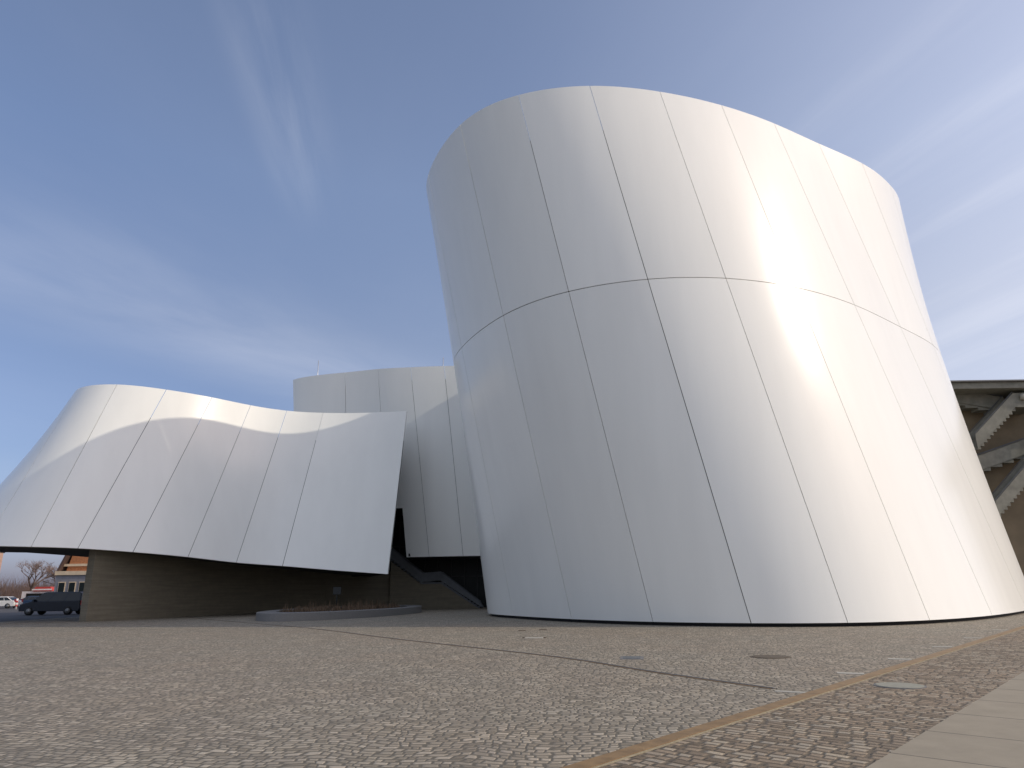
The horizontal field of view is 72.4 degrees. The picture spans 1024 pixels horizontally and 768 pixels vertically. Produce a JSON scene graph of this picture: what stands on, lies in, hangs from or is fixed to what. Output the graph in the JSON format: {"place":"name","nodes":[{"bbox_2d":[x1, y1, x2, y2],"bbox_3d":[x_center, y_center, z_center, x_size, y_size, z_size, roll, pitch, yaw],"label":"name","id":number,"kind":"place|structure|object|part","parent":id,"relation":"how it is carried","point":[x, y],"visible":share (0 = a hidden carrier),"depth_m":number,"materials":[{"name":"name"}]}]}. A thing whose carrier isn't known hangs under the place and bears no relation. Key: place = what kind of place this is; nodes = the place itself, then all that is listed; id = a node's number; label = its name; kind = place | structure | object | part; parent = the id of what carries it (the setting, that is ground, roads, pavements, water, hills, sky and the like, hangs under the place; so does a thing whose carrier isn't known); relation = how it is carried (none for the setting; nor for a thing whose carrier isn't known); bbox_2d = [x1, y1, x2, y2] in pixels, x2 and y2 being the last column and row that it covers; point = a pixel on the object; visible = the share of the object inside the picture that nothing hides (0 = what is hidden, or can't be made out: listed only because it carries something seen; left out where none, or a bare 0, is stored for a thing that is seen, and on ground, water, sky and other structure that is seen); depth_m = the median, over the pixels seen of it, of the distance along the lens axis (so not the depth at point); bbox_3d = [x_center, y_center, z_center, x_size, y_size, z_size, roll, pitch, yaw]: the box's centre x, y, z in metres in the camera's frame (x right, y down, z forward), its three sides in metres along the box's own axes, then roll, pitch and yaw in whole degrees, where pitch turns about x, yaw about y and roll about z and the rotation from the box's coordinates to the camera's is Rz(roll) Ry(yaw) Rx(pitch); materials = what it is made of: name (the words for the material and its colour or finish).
{"place":"outdoors","nodes":[
{"label":"outdoors","id":0,"kind":"place"},
{"bbox_2d":[0,553,2,568],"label":"town house","id":1,"kind":"structure","parent":0,"point":[1,556],"depth_m":104.94,"materials":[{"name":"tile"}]},
{"bbox_2d":[0,598,79,621],"bbox_3d":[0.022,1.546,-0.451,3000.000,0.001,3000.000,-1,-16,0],"label":"ground","id":2,"kind":"structure","parent":0,"point":[11,613],"depth_m":56.60,"materials":[{"name":"grey asphalt"}]},
{"bbox_2d":[0,596,23,608],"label":"parked car","id":3,"kind":"object","parent":2,"relation":"on","point":[7,602],"visible":0.88,"depth_m":87.42,"materials":[{"name":"white paint"}]},
{"bbox_2d":[0,574,54,599],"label":"thicket","id":4,"kind":"object","parent":2,"relation":"on","point":[12,591],"visible":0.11,"depth_m":138.14,"materials":[{"name":"brown plant"}]},
{"bbox_2d":[18,596,38,606],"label":"parked car","id":5,"kind":"object","parent":2,"relation":"on","point":[28,599],"visible":0.2,"depth_m":93.21,"materials":[{"name":"blue paint"}]},
{"bbox_2d":[15,559,55,590],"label":"bare tree","id":6,"kind":"object","parent":2,"relation":"on","point":[34,568],"visible":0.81,"depth_m":125.96,"materials":[{"name":"brown plant"}]},
{"bbox_2d":[21,587,53,598],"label":"market kiosk","id":7,"kind":"object","parent":2,"relation":"on","point":[37,591],"visible":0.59,"depth_m":106.59,"materials":[{"name":"white fabric"}]},
{"bbox_2d":[41,570,55,585],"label":"bare tree","id":8,"kind":"object","parent":2,"relation":"on","point":[49,577],"visible":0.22,"depth_m":94.50,"materials":[{"name":"brown plant"}]},
{"bbox_2d":[18,592,82,614],"bbox_3d":[-37.675,18.136,57.884,4.972,1.800,2.300,0,-16,-2],"label":"parked van","id":9,"kind":"object","parent":2,"relation":"on","point":[67,603],"visible":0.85,"depth_m":57.00,"materials":[{"name":"blue paint"}]},
{"bbox_3d":[-38.232,17.417,57.211,1.625,0.600,0.149,0,-16,-2],"label":"side window","id":10,"kind":"part","parent":9,"relation":"part of","materials":[{"name":"black glass"}]},
{"bbox_3d":[-37.086,17.412,57.249,1.412,0.600,0.149,0,-16,-2],"label":"side window","id":11,"kind":"part","parent":9,"relation":"part of","materials":[{"name":"black glass"}]},
{"bbox_3d":[-35.905,17.407,57.289,1.148,0.600,0.149,0,-16,-2],"label":"side window","id":12,"kind":"part","parent":9,"relation":"part of","materials":[{"name":"black glass"}]},
{"bbox_2d":[561,626,1023,767],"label":"metal edging","id":13,"kind":"object","parent":2,"relation":"on","point":[622,753],"visible":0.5,"depth_m":8.51,"materials":[{"name":"metal"}]},
{"bbox_2d":[592,628,1023,767],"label":"joint line","id":14,"kind":"object","parent":2,"relation":"on","point":[623,758],"visible":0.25,"depth_m":8.53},
{"bbox_2d":[54,555,87,591],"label":"brick house","id":15,"kind":"structure","parent":0,"point":[70,573],"depth_m":87.73,"materials":[{"name":"orange brick"}]},
{"bbox_2d":[281,598,399,611],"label":"dry grass","id":16,"kind":"structure","parent":0,"point":[321,607],"depth_m":44.64,"materials":[{"name":"brown plant"}]},
{"bbox_2d":[0,607,1023,767],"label":"plaza","id":17,"kind":"structure","parent":0,"point":[183,692],"depth_m":11.96,"materials":[{"name":"stone"}]},
{"bbox_2d":[0,384,406,621],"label":"museum wave hall","id":18,"kind":"structure","parent":17,"relation":"on","point":[171,507],"depth_m":47.49,"materials":[{"name":"white paint"}]},
{"bbox_2d":[256,605,421,621],"bbox_3d":[-10.721,14.884,45.712,8.611,0.450,17.318,-1,-16,0],"label":"planter","id":19,"kind":"object","parent":17,"relation":"on","point":[273,616],"visible":0.65,"depth_m":39.34,"materials":[{"name":"grey concrete"}]},
{"bbox_2d":[333,587,340,605],"bbox_3d":[-12.095,14.772,48.335,0.560,1.450,0.100,-1,-16,0],"label":"notice board","id":20,"kind":"object","parent":19,"relation":"on","point":[336,591],"visible":0.93,"depth_m":48.41,"materials":[{"name":"grey metal"}]},
{"bbox_2d":[293,366,486,606],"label":"museum rear hall","id":21,"kind":"structure","parent":17,"relation":"on","point":[435,528],"depth_m":58.21,"materials":[{"name":"white paint"}]},
{"bbox_2d":[389,547,483,608],"bbox_3d":[-7.082,15.679,59.175,9.400,6.300,2.460,-1,-16,0],"label":"outdoor staircase","id":22,"kind":"structure","parent":17,"relation":"on","point":[411,583],"depth_m":57.59,"materials":[{"name":"grey concrete"}]},
{"bbox_2d":[184,616,775,688],"bbox_3d":[-9.618,10.684,30.601,1.096,0.048,49.548,10,-20,-33],"label":"drain channel","id":23,"kind":"object","parent":17,"relation":"on","point":[736,683],"visible":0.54,"depth_m":15.30,"materials":[{"name":"metal"}]},
{"bbox_2d":[522,637,545,638],"bbox_3d":[0.714,8.159,22.472,0.750,0.052,0.440,-3,-16,8],"label":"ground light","id":24,"kind":"object","parent":17,"relation":"on","point":[532,637],"visible":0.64,"depth_m":22.49,"materials":[{"name":"metal"}]},
{"bbox_2d":[620,656,643,659],"bbox_3d":[2.707,6.188,15.789,0.520,0.042,0.720,-4,-16,10],"label":"utility cover","id":25,"kind":"object","parent":17,"relation":"on","point":[633,657],"visible":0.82,"depth_m":15.75,"materials":[{"name":"grey metal"}]},
{"bbox_2d":[426,86,1023,626],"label":"museum hall","id":26,"kind":"structure","parent":17,"relation":"on","point":[702,376],"depth_m":32.22,"materials":[{"name":"white paint"}]},
{"bbox_2d":[750,655,790,658],"bbox_3d":[5.756,6.090,15.597,0.880,0.042,0.880,-1,-16,0],"label":"manhole cover","id":27,"kind":"object","parent":17,"relation":"on","point":[770,656],"visible":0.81,"depth_m":15.52,"materials":[{"name":"grey metal"}]},
{"bbox_2d":[774,690,805,692],"bbox_3d":[4.185,4.620,10.469,0.480,0.036,0.140,-9,-18,27],"label":"drain end cover","id":28,"kind":"object","parent":17,"relation":"on","point":[789,691],"visible":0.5,"depth_m":10.48,"materials":[{"name":"metal"}]},
{"bbox_2d":[837,672,863,674],"bbox_3d":[6.068,5.197,12.537,0.440,0.036,0.240,-8,-18,23],"label":"ground strip","id":29,"kind":"object","parent":17,"relation":"on","point":[849,673],"visible":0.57,"depth_m":12.50,"materials":[{"name":"concrete"}]},
{"bbox_2d":[888,658,911,659],"bbox_3d":[8.170,5.812,14.751,0.440,0.036,0.240,-8,-18,23],"label":"ground strip","id":30,"kind":"object","parent":17,"relation":"on","point":[898,659],"visible":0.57,"depth_m":14.70,"materials":[{"name":"concrete"}]},
{"bbox_2d":[0,0,1023,590],"label":"sky","id":31,"kind":"structure","parent":0,"point":[220,199],"materials":[{"name":"blue"}]},
{"bbox_2d":[599,629,1023,767],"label":"cobbled strip","id":32,"kind":"object","parent":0,"point":[864,724],"visible":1,"depth_m":8.19,"materials":[{"name":"stone"}]},
{"bbox_2d":[873,682,926,688],"bbox_3d":[6.067,4.731,10.950,0.740,0.042,0.740,-1,-16,0],"label":"manhole cover","id":33,"kind":"object","parent":32,"relation":"on","point":[897,685],"visible":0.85,"depth_m":10.89,"materials":[{"name":"grey metal"}]},
{"bbox_2d":[866,672,1023,767],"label":"pavement","id":34,"kind":"structure","parent":0,"point":[986,731],"depth_m":7.12,"materials":[{"name":"concrete"}]},
{"bbox_2d":[950,379,1023,575],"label":"concrete building","id":35,"kind":"structure","parent":0,"point":[1010,429],"depth_m":67.72,"materials":[{"name":"brown paint"}]},
{"bbox_2d":[955,392,1023,516],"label":"concrete staircase","id":36,"kind":"structure","parent":35,"relation":"on","point":[996,410],"depth_m":66.97,"materials":[{"name":"grey concrete"}]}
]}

